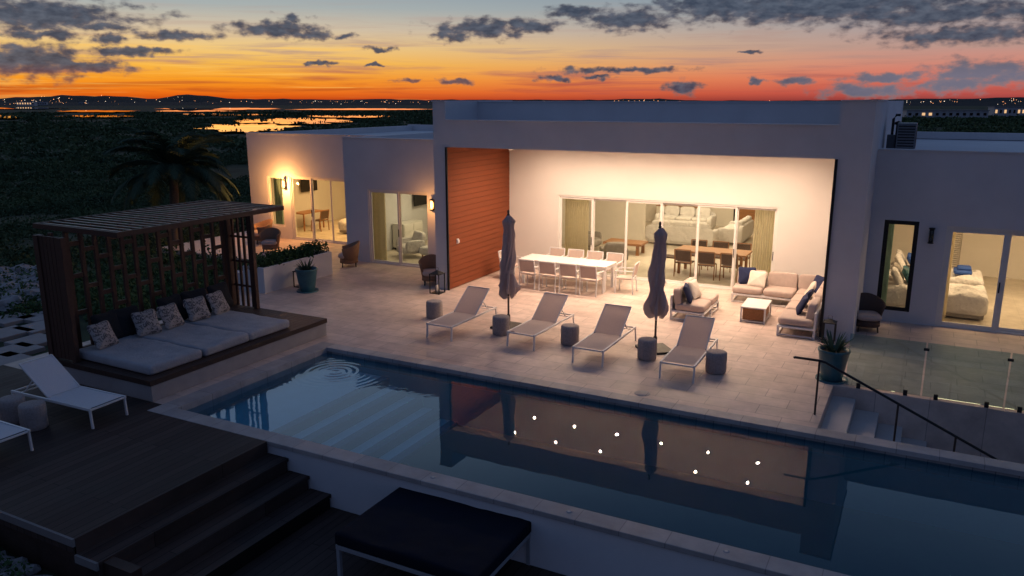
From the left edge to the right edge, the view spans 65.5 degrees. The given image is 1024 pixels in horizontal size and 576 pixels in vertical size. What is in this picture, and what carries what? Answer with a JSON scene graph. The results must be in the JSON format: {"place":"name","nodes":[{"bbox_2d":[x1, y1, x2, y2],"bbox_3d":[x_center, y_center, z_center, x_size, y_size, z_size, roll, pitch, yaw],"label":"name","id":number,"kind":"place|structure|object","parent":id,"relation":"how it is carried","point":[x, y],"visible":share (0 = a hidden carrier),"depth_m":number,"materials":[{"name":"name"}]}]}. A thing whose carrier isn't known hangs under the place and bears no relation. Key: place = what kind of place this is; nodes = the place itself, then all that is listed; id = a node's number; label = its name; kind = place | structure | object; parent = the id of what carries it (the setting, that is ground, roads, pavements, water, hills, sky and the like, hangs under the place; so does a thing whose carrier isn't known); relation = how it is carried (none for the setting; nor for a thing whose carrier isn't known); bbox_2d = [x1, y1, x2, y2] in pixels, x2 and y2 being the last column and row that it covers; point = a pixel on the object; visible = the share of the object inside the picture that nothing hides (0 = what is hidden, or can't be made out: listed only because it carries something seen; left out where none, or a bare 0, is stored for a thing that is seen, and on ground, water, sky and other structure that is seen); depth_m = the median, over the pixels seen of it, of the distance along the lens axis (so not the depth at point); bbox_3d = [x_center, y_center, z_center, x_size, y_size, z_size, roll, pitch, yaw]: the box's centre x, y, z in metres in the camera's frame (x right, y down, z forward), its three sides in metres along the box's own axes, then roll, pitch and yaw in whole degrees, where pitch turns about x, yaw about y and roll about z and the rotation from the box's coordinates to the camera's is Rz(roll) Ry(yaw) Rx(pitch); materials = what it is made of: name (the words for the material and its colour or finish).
{"place":"outdoors","nodes":[
{"label":"outdoors","id":0,"kind":"place"},
{"bbox_2d":[0,107,417,131],"bbox_3d":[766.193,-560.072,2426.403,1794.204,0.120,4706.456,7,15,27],"label":"lagoon water","id":1,"kind":"structure","parent":0,"point":[245,127],"depth_m":473.21,"materials":[{"name":"liquid"}]},
{"bbox_2d":[392,219,422,249],"bbox_3d":[-3.813,-1.954,29.260,0.520,0.950,1.200,7,15,27],"label":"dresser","id":2,"kind":"object","parent":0,"point":[410,227],"visible":0.49,"depth_m":28.88,"materials":[{"name":"white wood"}]},
{"bbox_2d":[0,105,1023,575],"bbox_3d":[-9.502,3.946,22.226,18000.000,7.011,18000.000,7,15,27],"label":"ground","id":3,"kind":"structure","parent":0,"point":[824,535],"depth_m":13.16,"materials":[{"name":"plant"}]},
{"bbox_2d":[0,312,25,326],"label":"stepping stone","id":4,"kind":"object","parent":3,"relation":"on","point":[5,321],"visible":0.59,"depth_m":19.91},
{"bbox_2d":[0,351,32,365],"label":"stepping stone","id":5,"kind":"object","parent":3,"relation":"on","point":[8,357],"visible":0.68,"depth_m":17.00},
{"bbox_2d":[0,325,34,341],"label":"stepping stone","id":6,"kind":"object","parent":3,"relation":"on","point":[8,333],"visible":0.77,"depth_m":18.83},
{"bbox_2d":[0,344,45,354],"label":"stepping stone","id":7,"kind":"object","parent":3,"relation":"on","point":[31,350],"visible":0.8,"depth_m":17.62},
{"bbox_2d":[4,333,46,346],"bbox_3d":[-10.982,1.255,18.275,0.840,0.140,0.840,7,15,27],"label":"stepping stone","id":8,"kind":"object","parent":3,"relation":"on","point":[39,339],"visible":0.51,"depth_m":18.13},
{"bbox_2d":[0,263,52,575],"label":"rocks","id":9,"kind":"object","parent":3,"relation":"on","point":[4,300],"visible":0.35,"depth_m":21.81,"materials":[{"name":"stone"}]},
{"bbox_2d":[13,320,45,334],"bbox_3d":[-11.517,0.992,19.391,0.840,0.140,0.840,7,15,27],"label":"stepping stone","id":10,"kind":"object","parent":3,"relation":"on","point":[38,326],"visible":0.26,"depth_m":19.25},
{"bbox_2d":[0,243,248,575],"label":"ground cover","id":11,"kind":"object","parent":3,"relation":"on","point":[80,296],"visible":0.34,"depth_m":22.80,"materials":[{"name":"green plant"}]},
{"bbox_2d":[100,127,239,245],"bbox_3d":[-12.432,-3.624,29.411,4.658,4.578,4.508,-7,15,-27],"label":"palm tree","id":12,"kind":"object","parent":3,"relation":"on","point":[176,171],"visible":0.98,"depth_m":28.65,"materials":[{"name":"green plant"}]},
{"bbox_2d":[0,365,565,575],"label":"wood deck","id":13,"kind":"structure","parent":3,"relation":"on","point":[151,493],"depth_m":11.44,"materials":[{"name":"wood"}]},
{"bbox_2d":[0,394,25,424],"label":"drum stool","id":14,"kind":"object","parent":13,"relation":"on","point":[9,404],"visible":0.73,"depth_m":13.28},
{"bbox_2d":[0,420,33,450],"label":"sun lounger","id":15,"kind":"object","parent":13,"relation":"on","point":[7,429],"visible":1,"depth_m":12.31,"materials":[{"name":"white fabric"}]},
{"bbox_2d":[18,399,48,431],"bbox_3d":[-7.930,2.112,13.193,0.410,0.440,0.410,8,15,31],"label":"drum stool","id":16,"kind":"object","parent":13,"relation":"on","point":[33,415],"visible":0.94,"depth_m":13.05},
{"bbox_2d":[0,510,98,571],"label":"deck edging","id":17,"kind":"object","parent":13,"relation":"attached to","point":[52,535],"visible":1,"depth_m":10.06,"materials":[{"name":"wood"}]},
{"bbox_2d":[11,354,128,428],"bbox_3d":[-7.741,1.744,13.832,2.119,0.871,0.695,6,15,25],"label":"sun lounger","id":18,"kind":"object","parent":13,"relation":"on","point":[52,378],"visible":0.91,"depth_m":13.81,"materials":[{"name":"white fabric"}]},
{"bbox_2d":[0,524,142,575],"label":"deck skirt","id":19,"kind":"object","parent":13,"relation":"attached to","point":[57,561],"visible":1,"depth_m":10.32,"materials":[{"name":"brown wood"}]},
{"bbox_2d":[335,487,530,575],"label":"double sunbed","id":20,"kind":"object","parent":13,"relation":"on","point":[413,532],"visible":1,"depth_m":10.37,"materials":[{"name":"fabric"}]},
{"bbox_2d":[0,109,1023,271],"bbox_3d":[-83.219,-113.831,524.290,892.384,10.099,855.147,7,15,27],"label":"scrub vegetation","id":21,"kind":"object","parent":3,"relation":"on","point":[93,163],"visible":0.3,"depth_m":145.23,"materials":[{"name":"green plant"}]},
{"bbox_2d":[820,395,926,446],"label":"courtyard steps","id":22,"kind":"structure","parent":3,"relation":"on","point":[843,414],"depth_m":14.47,"materials":[{"name":"stone"}]},
{"bbox_2d":[902,110,989,117],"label":"distant building","id":23,"kind":"structure","parent":3,"relation":"on","point":[950,113],"depth_m":527.46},
{"bbox_2d":[987,106,1023,116],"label":"distant building","id":24,"kind":"structure","parent":3,"relation":"on","point":[1007,111],"depth_m":583.01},
{"bbox_2d":[0,94,1023,105],"bbox_3d":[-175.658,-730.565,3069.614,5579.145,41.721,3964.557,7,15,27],"label":"hills","id":25,"kind":"structure","parent":0,"point":[175,100],"depth_m":3342.67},
{"bbox_2d":[0,0,1023,100],"label":"sky","id":26,"kind":"structure","parent":0,"point":[704,50],"materials":[{"name":"orange"}]},
{"bbox_2d":[4,231,1023,463],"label":"terrace","id":27,"kind":"structure","parent":0,"point":[380,307],"depth_m":17.14,"materials":[{"name":"tile"}]},
{"bbox_2d":[55,305,326,401],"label":"daybed platform","id":28,"kind":"structure","parent":27,"relation":"on","point":[302,329],"depth_m":15.41,"materials":[{"name":"stone"}]},
{"bbox_2d":[79,335,201,374],"bbox_3d":[-7.264,1.274,15.512,2.180,0.200,1.190,7,15,28],"label":"daybed mattress","id":29,"kind":"object","parent":28,"relation":"on","point":[141,355],"visible":0.93,"depth_m":15.24,"materials":[{"name":"grey fabric"}]},
{"bbox_2d":[86,320,118,349],"bbox_3d":[-8.030,0.922,15.630,0.170,0.528,0.528,-25,3,23],"label":"throw pillow","id":30,"kind":"object","parent":29,"relation":"on","point":[102,335],"visible":1,"depth_m":15.55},
{"bbox_2d":[90,309,123,338],"bbox_3d":[-8.134,0.780,16.058,0.200,0.613,0.655,-16,6,24],"label":"throw pillow","id":31,"kind":"object","parent":29,"relation":"on","point":[110,317],"visible":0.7,"depth_m":16.07,"materials":[{"name":"black fabric"}]},
{"bbox_2d":[109,305,138,336],"bbox_3d":[-7.949,0.699,16.404,0.200,0.613,0.655,-15,2,38],"label":"throw pillow","id":32,"kind":"object","parent":29,"relation":"on","point":[127,325],"visible":0.61,"depth_m":16.35,"materials":[{"name":"black fabric"}]},
{"bbox_2d":[32,200,283,362],"bbox_3d":[-7.550,-0.323,17.252,2.530,2.520,4.890,7,15,27],"label":"pergola","id":33,"kind":"object","parent":28,"relation":"on","point":[61,311],"visible":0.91,"depth_m":16.71,"materials":[{"name":"brown wood"}]},
{"bbox_2d":[133,323,248,356],"bbox_3d":[-6.705,1.028,16.556,2.180,0.200,1.190,7,15,26],"label":"daybed mattress","id":34,"kind":"object","parent":28,"relation":"on","point":[207,340],"visible":0.77,"depth_m":16.33,"materials":[{"name":"grey fabric"}]},
{"bbox_2d":[131,309,161,336],"bbox_3d":[-7.568,0.719,16.494,0.170,0.528,0.528,-25,-6,39],"label":"throw pillow","id":35,"kind":"object","parent":34,"relation":"on","point":[146,322],"visible":1,"depth_m":16.42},
{"bbox_2d":[156,303,184,329],"bbox_3d":[-7.291,0.597,17.012,0.170,0.528,0.528,-25,2,25],"label":"throw pillow","id":36,"kind":"object","parent":34,"relation":"on","point":[170,316],"visible":1,"depth_m":16.92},
{"bbox_2d":[156,294,187,319],"bbox_3d":[-7.418,0.465,17.396,0.200,0.613,0.655,-16,5,26],"label":"throw pillow","id":37,"kind":"object","parent":34,"relation":"on","point":[176,299],"visible":0.59,"depth_m":17.44,"materials":[{"name":"black fabric"}]},
{"bbox_2d":[184,310,289,340],"bbox_3d":[-6.146,0.777,17.600,2.180,0.210,1.190,7,15,27],"label":"daybed mattress","id":38,"kind":"object","parent":28,"relation":"on","point":[253,326],"visible":0.85,"depth_m":17.36,"materials":[{"name":"grey fabric"}]},
{"bbox_2d":[180,288,211,317],"bbox_3d":[-7.118,0.333,17.958,0.200,0.613,0.655,-15,2,36],"label":"throw pillow","id":39,"kind":"object","parent":38,"relation":"on","point":[193,293],"visible":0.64,"depth_m":17.93,"materials":[{"name":"black fabric"}]},
{"bbox_2d":[183,296,210,321],"bbox_3d":[-6.968,0.455,17.616,0.170,0.528,0.528,-25,-5,37],"label":"throw pillow","id":40,"kind":"object","parent":38,"relation":"on","point":[196,308],"visible":1,"depth_m":17.54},
{"bbox_2d":[206,290,229,314],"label":"throw pillow","id":41,"kind":"object","parent":38,"relation":"on","point":[217,301],"visible":1,"depth_m":18.03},
{"bbox_2d":[207,282,233,306],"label":"throw pillow","id":42,"kind":"object","parent":38,"relation":"on","point":[222,287],"visible":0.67,"depth_m":18.59,"materials":[{"name":"black fabric"}]},
{"bbox_2d":[254,219,272,243],"bbox_3d":[-9.558,-2.170,30.444,0.836,0.875,1.155,-7,15,-27],"label":"wicker armchair","id":43,"kind":"object","parent":27,"relation":"on","point":[259,227],"visible":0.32,"depth_m":30.17,"materials":[{"name":"brown wicker"}]},
{"bbox_2d":[259,228,280,252],"bbox_3d":[-8.665,-1.707,28.568,0.770,0.833,0.727,0,13,-1],"label":"wicker armchair","id":44,"kind":"object","parent":27,"relation":"on","point":[269,238],"visible":0.96,"depth_m":28.55,"materials":[{"name":"brown wicker"}]},
{"bbox_2d":[237,250,332,292],"bbox_3d":[-6.886,-0.561,23.935,1.350,0.720,2.900,7,15,27],"label":"planter","id":45,"kind":"object","parent":27,"relation":"on","point":[274,277],"visible":0.43,"depth_m":23.09,"materials":[{"name":"paint"}]},
{"bbox_2d":[295,266,318,293],"bbox_3d":[-5.838,-0.236,22.687,0.630,0.660,0.630,7,15,27],"label":"glazed pot","id":46,"kind":"object","parent":27,"relation":"on","point":[306,281],"visible":0.92,"depth_m":22.50,"materials":[{"name":"teal ceramic"}]},
{"bbox_2d":[206,364,449,460],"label":"steps","id":47,"kind":"structure","parent":27,"relation":"in","point":[274,407],"depth_m":15.60,"materials":[{"name":"paint"}]},
{"bbox_2d":[271,376,457,463],"bbox_3d":[-2.470,3.003,14.786,2.702,1.196,3.930,7,15,27],"label":"pool step nosing","id":48,"kind":"object","parent":47,"relation":"attached to","point":[365,433],"visible":0.41,"depth_m":15.34,"materials":[{"name":"stone"}]},
{"bbox_2d":[267,445,768,575],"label":"pool outer wall","id":49,"kind":"structure","parent":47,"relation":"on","point":[563,548],"depth_m":10.60,"materials":[{"name":"paint"}]},
{"bbox_2d":[327,351,1023,490],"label":"pool waterline band","id":50,"kind":"object","parent":47,"relation":"attached to","point":[999,479],"visible":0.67,"depth_m":13.80,"materials":[{"name":"tile"}]},
{"bbox_2d":[327,361,1023,544],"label":"pool wall lining","id":51,"kind":"object","parent":47,"relation":"attached to","point":[979,509],"visible":0.33,"depth_m":13.64,"materials":[{"name":"tile"}]},
{"bbox_2d":[338,241,359,267],"bbox_3d":[-5.338,-1.128,26.110,0.727,0.833,0.770,-3,13,-11],"label":"wicker armchair","id":52,"kind":"object","parent":27,"relation":"on","point":[349,254],"visible":1,"depth_m":25.88,"materials":[{"name":"brown wicker"}]},
{"bbox_2d":[418,254,435,285],"bbox_3d":[-2.376,-0.530,23.570,0.770,0.833,0.727,-2,13,-7],"label":"wicker armchair","id":53,"kind":"object","parent":27,"relation":"on","point":[427,264],"visible":0.56,"depth_m":23.66,"materials":[{"name":"brown wicker"}]},
{"bbox_2d":[426,299,442,318],"bbox_3d":[-1.940,0.527,19.925,0.410,0.440,0.410,7,15,27],"label":"drum stool","id":54,"kind":"object","parent":27,"relation":"on","point":[434,308],"visible":0.94,"depth_m":19.77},
{"bbox_2d":[426,286,496,341],"bbox_3d":[-1.159,0.544,18.931,0.695,0.871,2.119,7,15,28],"label":"sun lounger","id":55,"kind":"object","parent":27,"relation":"on","point":[468,306],"visible":0.96,"depth_m":19.05,"materials":[{"name":"grey fabric"}]},
{"bbox_2d":[492,314,509,335],"bbox_3d":[-0.255,0.858,18.522,0.410,0.440,0.410,2,13,10],"label":"drum stool","id":56,"kind":"object","parent":27,"relation":"on","point":[501,324],"visible":0.95,"depth_m":18.36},
{"bbox_2d":[490,210,521,331],"bbox_3d":[-0.084,-0.440,18.820,0.660,2.830,0.660,7,15,27],"label":"closed umbrella","id":57,"kind":"object","parent":27,"relation":"on","point":[508,284],"visible":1,"depth_m":18.70,"materials":[{"name":"black fabric"}]},
{"bbox_2d":[518,259,542,289],"bbox_3d":[0.540,-0.444,23.101,0.540,0.876,0.580,7,15,29],"label":"dining chair","id":58,"kind":"object","parent":27,"relation":"on","point":[527,267],"visible":0.84,"depth_m":22.86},
{"bbox_2d":[507,292,574,350],"bbox_3d":[0.696,0.700,18.265,0.695,0.871,2.119,7,15,28],"label":"sun lounger","id":59,"kind":"object","parent":27,"relation":"on","point":[547,313],"visible":0.99,"depth_m":18.39,"materials":[{"name":"grey fabric"}]},
{"bbox_2d":[538,261,562,291],"bbox_3d":[1.100,-0.377,22.818,0.540,0.876,0.580,7,15,27],"label":"dining chair","id":60,"kind":"object","parent":27,"relation":"on","point":[547,269],"visible":0.89,"depth_m":22.58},
{"bbox_2d":[519,254,616,291],"bbox_3d":[1.631,-0.453,23.413,2.742,0.750,0.880,7,15,27],"label":"dining table","id":61,"kind":"object","parent":27,"relation":"on","point":[602,265],"visible":0.84,"depth_m":23.12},
{"bbox_2d":[561,323,578,345],"bbox_3d":[1.294,1.035,17.770,0.410,0.440,0.410,-2,13,-7],"label":"drum stool","id":62,"kind":"object","parent":27,"relation":"on","point":[569,334],"visible":0.95,"depth_m":17.61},
{"bbox_2d":[558,263,582,294],"bbox_3d":[1.660,-0.310,22.534,0.540,0.876,0.580,6,15,24],"label":"dining chair","id":63,"kind":"object","parent":27,"relation":"on","point":[568,271],"visible":0.88,"depth_m":22.29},
{"bbox_2d":[147,342,1023,575],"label":"pool coping","id":64,"kind":"object","parent":27,"relation":"on","point":[196,406],"visible":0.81,"depth_m":12.62,"materials":[{"name":"stone"}]},
{"bbox_2d":[579,265,603,296],"bbox_3d":[2.216,-0.244,22.252,0.540,0.876,0.580,7,15,29],"label":"dining chair","id":65,"kind":"object","parent":27,"relation":"on","point":[588,273],"visible":1,"depth_m":22.03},
{"bbox_2d":[572,303,636,366],"bbox_3d":[2.032,0.950,17.205,0.695,0.871,2.119,7,15,27],"label":"sun lounger","id":66,"kind":"object","parent":27,"relation":"on","point":[605,335],"visible":1,"depth_m":17.33,"materials":[{"name":"grey fabric"}]},
{"bbox_2d":[599,252,623,285],"bbox_3d":[2.956,-0.569,23.633,0.540,0.876,0.580,7,15,27],"label":"dining chair","id":67,"kind":"object","parent":27,"relation":"on","point":[616,257],"visible":0.62,"depth_m":23.72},
{"bbox_2d":[614,261,639,294],"bbox_3d":[3.254,-0.305,22.514,0.580,0.876,0.540,5,14,21],"label":"dining chair","id":68,"kind":"object","parent":27,"relation":"on","point":[630,277],"visible":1,"depth_m":22.42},
{"bbox_2d":[245,100,1023,339],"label":"villa","id":69,"kind":"object","parent":27,"relation":"on","point":[838,187],"visible":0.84,"depth_m":22.04,"materials":[{"name":"paint"}]},
{"bbox_2d":[267,175,285,226],"bbox_3d":[-9.198,-3.421,31.326,0.800,2.000,0.150,7,15,27],"label":"window","id":70,"kind":"structure","parent":69,"relation":"in","point":[269,176],"depth_m":31.36,"materials":[{"name":"white metal"}]},
{"bbox_2d":[273,178,283,223],"bbox_3d":[-9.322,-3.396,31.809,0.350,2.570,0.099,7,15,27],"label":"curtain","id":71,"kind":"object","parent":69,"relation":"hanging from","point":[278,198],"visible":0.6,"depth_m":31.73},
{"bbox_2d":[290,176,346,244],"bbox_3d":[-7.224,-2.976,30.375,2.950,2.470,0.150,7,15,27],"label":"sliding door","id":72,"kind":"structure","parent":69,"relation":"in","point":[292,178],"depth_m":30.57,"materials":[{"name":"white metal"}]},
{"bbox_2d":[372,192,386,259],"bbox_3d":[-4.463,-2.222,26.823,0.500,2.570,0.099,7,15,27],"label":"curtain","id":73,"kind":"object","parent":69,"relation":"hanging from","point":[379,223],"visible":0.77,"depth_m":26.82,"materials":[{"name":"fabric"}]},
{"bbox_2d":[368,189,428,267],"bbox_3d":[-3.665,-1.957,26.047,2.370,2.470,0.150,7,15,27],"label":"sliding door","id":74,"kind":"structure","parent":69,"relation":"in","point":[401,263],"depth_m":26.15,"materials":[{"name":"white metal"}]},
{"bbox_2d":[396,231,425,254],"bbox_3d":[-3.501,-1.579,27.604,0.866,0.719,0.890,-9,16,-33],"label":"lounge chair","id":75,"kind":"object","parent":69,"relation":"on","point":[414,243],"visible":0.88,"depth_m":27.36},
{"bbox_2d":[565,199,588,269],"bbox_3d":[2.039,-1.883,25.163,0.800,2.670,0.099,7,15,27],"label":"curtain","id":76,"kind":"object","parent":69,"relation":"hanging from","point":[576,221],"visible":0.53,"depth_m":25.14,"materials":[{"name":"fabric"}]},
{"bbox_2d":[599,242,628,262],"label":"lounge chair","id":77,"kind":"object","parent":69,"relation":"on","point":[615,247],"visible":0.51,"depth_m":25.61,"materials":[{"name":"grey fabric"}]},
{"bbox_2d":[603,238,647,255],"bbox_3d":[4.033,-1.457,28.308,1.400,0.420,0.840,7,15,27],"label":"wood coffee table","id":78,"kind":"object","parent":69,"relation":"on","point":[639,243],"visible":0.82,"depth_m":28.20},
{"bbox_2d":[558,195,778,289],"bbox_3d":[4.412,-1.371,23.603,6.600,2.450,0.150,7,15,27],"label":"sliding door","id":79,"kind":"structure","parent":69,"relation":"in","point":[560,211],"depth_m":23.25,"materials":[{"name":"white metal"}]},
{"bbox_2d":[645,220,718,246],"bbox_3d":[6.381,-2.115,29.895,2.620,0.853,0.975,7,15,27],"label":"living room sofa","id":80,"kind":"object","parent":69,"relation":"on","point":[681,232],"visible":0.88,"depth_m":29.44,"materials":[{"name":"fabric"}]},
{"bbox_2d":[673,249,694,276],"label":"indoor chair","id":81,"kind":"object","parent":69,"relation":"on","point":[683,257],"visible":0.92,"depth_m":24.30,"materials":[{"name":"wicker"}]},
{"bbox_2d":[655,205,716,228],"bbox_3d":[7.303,-2.967,33.515,2.420,0.853,0.975,7,15,27],"label":"living room sofa","id":82,"kind":"object","parent":69,"relation":"on","point":[686,214],"visible":0.75,"depth_m":33.38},
{"bbox_2d":[697,251,716,280],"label":"indoor chair","id":83,"kind":"object","parent":69,"relation":"on","point":[706,258],"visible":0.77,"depth_m":23.93,"materials":[{"name":"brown wood"}]},
{"bbox_2d":[677,245,751,272],"bbox_3d":[6.257,-0.810,24.839,2.200,0.750,1.000,7,15,27],"label":"indoor dining table","id":84,"kind":"object","parent":69,"relation":"on","point":[740,253],"visible":0.57,"depth_m":24.70,"materials":[{"name":"brown wood"}]},
{"bbox_2d":[719,253,740,282],"bbox_3d":[6.561,-0.657,23.919,0.530,0.876,0.580,7,15,27],"label":"indoor chair","id":85,"kind":"object","parent":69,"relation":"on","point":[725,260],"visible":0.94,"depth_m":23.70,"materials":[{"name":"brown wood"}]},
{"bbox_2d":[718,216,753,242],"bbox_3d":[8.602,-2.292,30.649,0.975,0.853,2.220,7,15,27],"label":"living room sofa","id":86,"kind":"object","parent":69,"relation":"on","point":[745,228],"visible":0.87,"depth_m":29.82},
{"bbox_2d":[751,210,774,275],"bbox_3d":[7.206,-1.266,22.545,0.750,2.670,0.099,7,15,27],"label":"curtain","id":87,"kind":"object","parent":69,"relation":"hanging from","point":[763,239],"visible":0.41,"depth_m":22.57,"materials":[{"name":"fabric"}]},
{"bbox_2d":[881,224,894,302],"bbox_3d":[9.254,-0.585,19.872,0.330,2.570,0.099,7,15,27],"label":"curtain","id":88,"kind":"object","parent":69,"relation":"hanging from","point":[887,262],"visible":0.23,"depth_m":19.81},
{"bbox_2d":[886,114,900,148],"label":"roof pipes","id":89,"kind":"object","parent":69,"relation":"on","point":[891,141],"visible":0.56,"depth_m":20.84,"materials":[{"name":"black metal"}]},
{"bbox_2d":[877,220,919,311],"bbox_3d":[9.374,-0.547,19.383,0.750,2.220,0.150,7,15,27],"label":"window","id":90,"kind":"structure","parent":69,"relation":"in","point":[886,226],"depth_m":19.30,"materials":[{"name":"black metal"}]},
{"bbox_2d":[895,122,917,148],"bbox_3d":[10.166,-3.817,20.532,0.451,0.860,0.845,7,15,27],"label":"air conditioner","id":91,"kind":"object","parent":69,"relation":"on","point":[906,136],"visible":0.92,"depth_m":20.15,"materials":[{"name":"paint"}]},
{"bbox_2d":[886,275,988,319],"bbox_3d":[10.819,0.005,20.507,2.470,1.150,1.600,7,15,27],"label":"bed","id":92,"kind":"object","parent":69,"relation":"on","point":[967,301],"visible":0.45,"depth_m":19.71,"materials":[{"name":"grey fabric"}]},
{"bbox_2d":[889,262,983,285],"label":"pillows","id":93,"kind":"object","parent":92,"relation":"on","point":[975,278],"visible":0.18,"depth_m":21.45,"materials":[{"name":"grey fabric"}]},
{"bbox_2d":[942,232,955,320],"bbox_3d":[10.456,-0.442,19.263,0.300,2.570,0.099,7,15,27],"label":"curtain","id":94,"kind":"object","parent":69,"relation":"hanging from","point":[948,276],"visible":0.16,"depth_m":19.25,"materials":[{"name":"fabric"}]},
{"bbox_2d":[952,233,965,267],"bbox_3d":[13.573,-1.487,24.769,0.900,2.100,0.050,7,15,27],"label":"louvred door","id":95,"kind":"structure","parent":69,"relation":"attached to","point":[961,249],"depth_m":24.67,"materials":[{"name":"paint"}]},
{"bbox_2d":[934,226,1023,335],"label":"sliding door","id":96,"kind":"structure","parent":69,"relation":"in","point":[994,328],"depth_m":18.62,"materials":[{"name":"white metal"}]},
{"bbox_2d":[637,337,656,360],"bbox_3d":[2.842,1.276,16.744,0.410,0.440,0.410,-6,14,-23],"label":"drum stool","id":97,"kind":"object","parent":27,"relation":"on","point":[647,349],"visible":1,"depth_m":16.59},
{"bbox_2d":[635,222,670,354],"bbox_3d":[3.111,-0.020,17.037,0.660,2.830,0.660,-3,14,-12],"label":"closed umbrella","id":98,"kind":"object","parent":27,"relation":"on","point":[655,305],"visible":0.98,"depth_m":16.92,"materials":[{"name":"grey fabric"}]},
{"bbox_2d":[659,315,717,383],"bbox_3d":[3.652,1.169,16.274,0.695,0.871,2.119,6,15,26],"label":"sun lounger","id":99,"kind":"object","parent":27,"relation":"on","point":[695,332],"visible":0.96,"depth_m":16.40,"materials":[{"name":"grey fabric"}]},
{"bbox_2d":[670,277,718,319],"bbox_3d":[4.659,0.272,20.216,0.850,0.805,1.600,7,15,27],"label":"loveseat","id":100,"kind":"object","parent":27,"relation":"on","point":[704,303],"visible":0.67,"depth_m":19.70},
{"bbox_2d":[705,349,726,374],"bbox_3d":[4.080,1.470,15.919,0.410,0.440,0.410,-11,17,-40],"label":"drum stool","id":101,"kind":"object","parent":27,"relation":"on","point":[716,362],"visible":1,"depth_m":15.77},
{"bbox_2d":[740,298,771,324],"bbox_3d":[6.088,0.566,19.868,0.600,0.390,1.000,6,15,25],"label":"coffee table","id":102,"kind":"object","parent":27,"relation":"on","point":[756,309],"visible":1,"depth_m":19.53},
{"bbox_2d":[731,270,823,339],"bbox_3d":[6.587,0.301,20.089,2.490,0.805,3.550,7,15,27],"label":"corner sofa","id":103,"kind":"object","parent":27,"relation":"on","point":[792,288],"visible":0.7,"depth_m":20.85,"materials":[{"name":"fabric"}]},
{"bbox_2d":[747,270,767,287],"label":"throw pillow","id":104,"kind":"object","parent":103,"relation":"on","point":[757,278],"visible":1,"depth_m":21.37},
{"bbox_2d":[815,344,850,384],"bbox_3d":[6.229,1.481,15.468,0.598,0.627,0.598,7,15,27],"label":"glazed pot","id":105,"kind":"object","parent":27,"relation":"on","point":[829,374],"visible":0.88,"depth_m":15.30,"materials":[{"name":"teal ceramic"}]},
{"bbox_2d":[816,330,854,352],"bbox_3d":[6.206,1.013,15.360,0.804,0.448,0.667,-6,14,-23],"label":"agave plant","id":106,"kind":"object","parent":105,"relation":"on","point":[839,346],"visible":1,"depth_m":15.41,"materials":[{"name":"green plant"}]},
{"bbox_2d":[856,292,885,332],"bbox_3d":[8.395,0.587,18.828,0.770,0.833,0.727,2,13,10],"label":"wicker armchair","id":107,"kind":"object","parent":27,"relation":"on","point":[870,311],"visible":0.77,"depth_m":18.76,"materials":[{"name":"black wicker"}]},
{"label":"courtyard floor","id":108,"kind":"structure","parent":0,"visible":0},
{"bbox_2d":[793,356,998,459],"bbox_3d":[7.012,2.411,12.917,4.838,2.016,0.044,7,15,27],"label":"handrail","id":109,"kind":"object","parent":108,"relation":"on","point":[819,361],"visible":0.75,"depth_m":13.20,"materials":[{"name":"black metal"}]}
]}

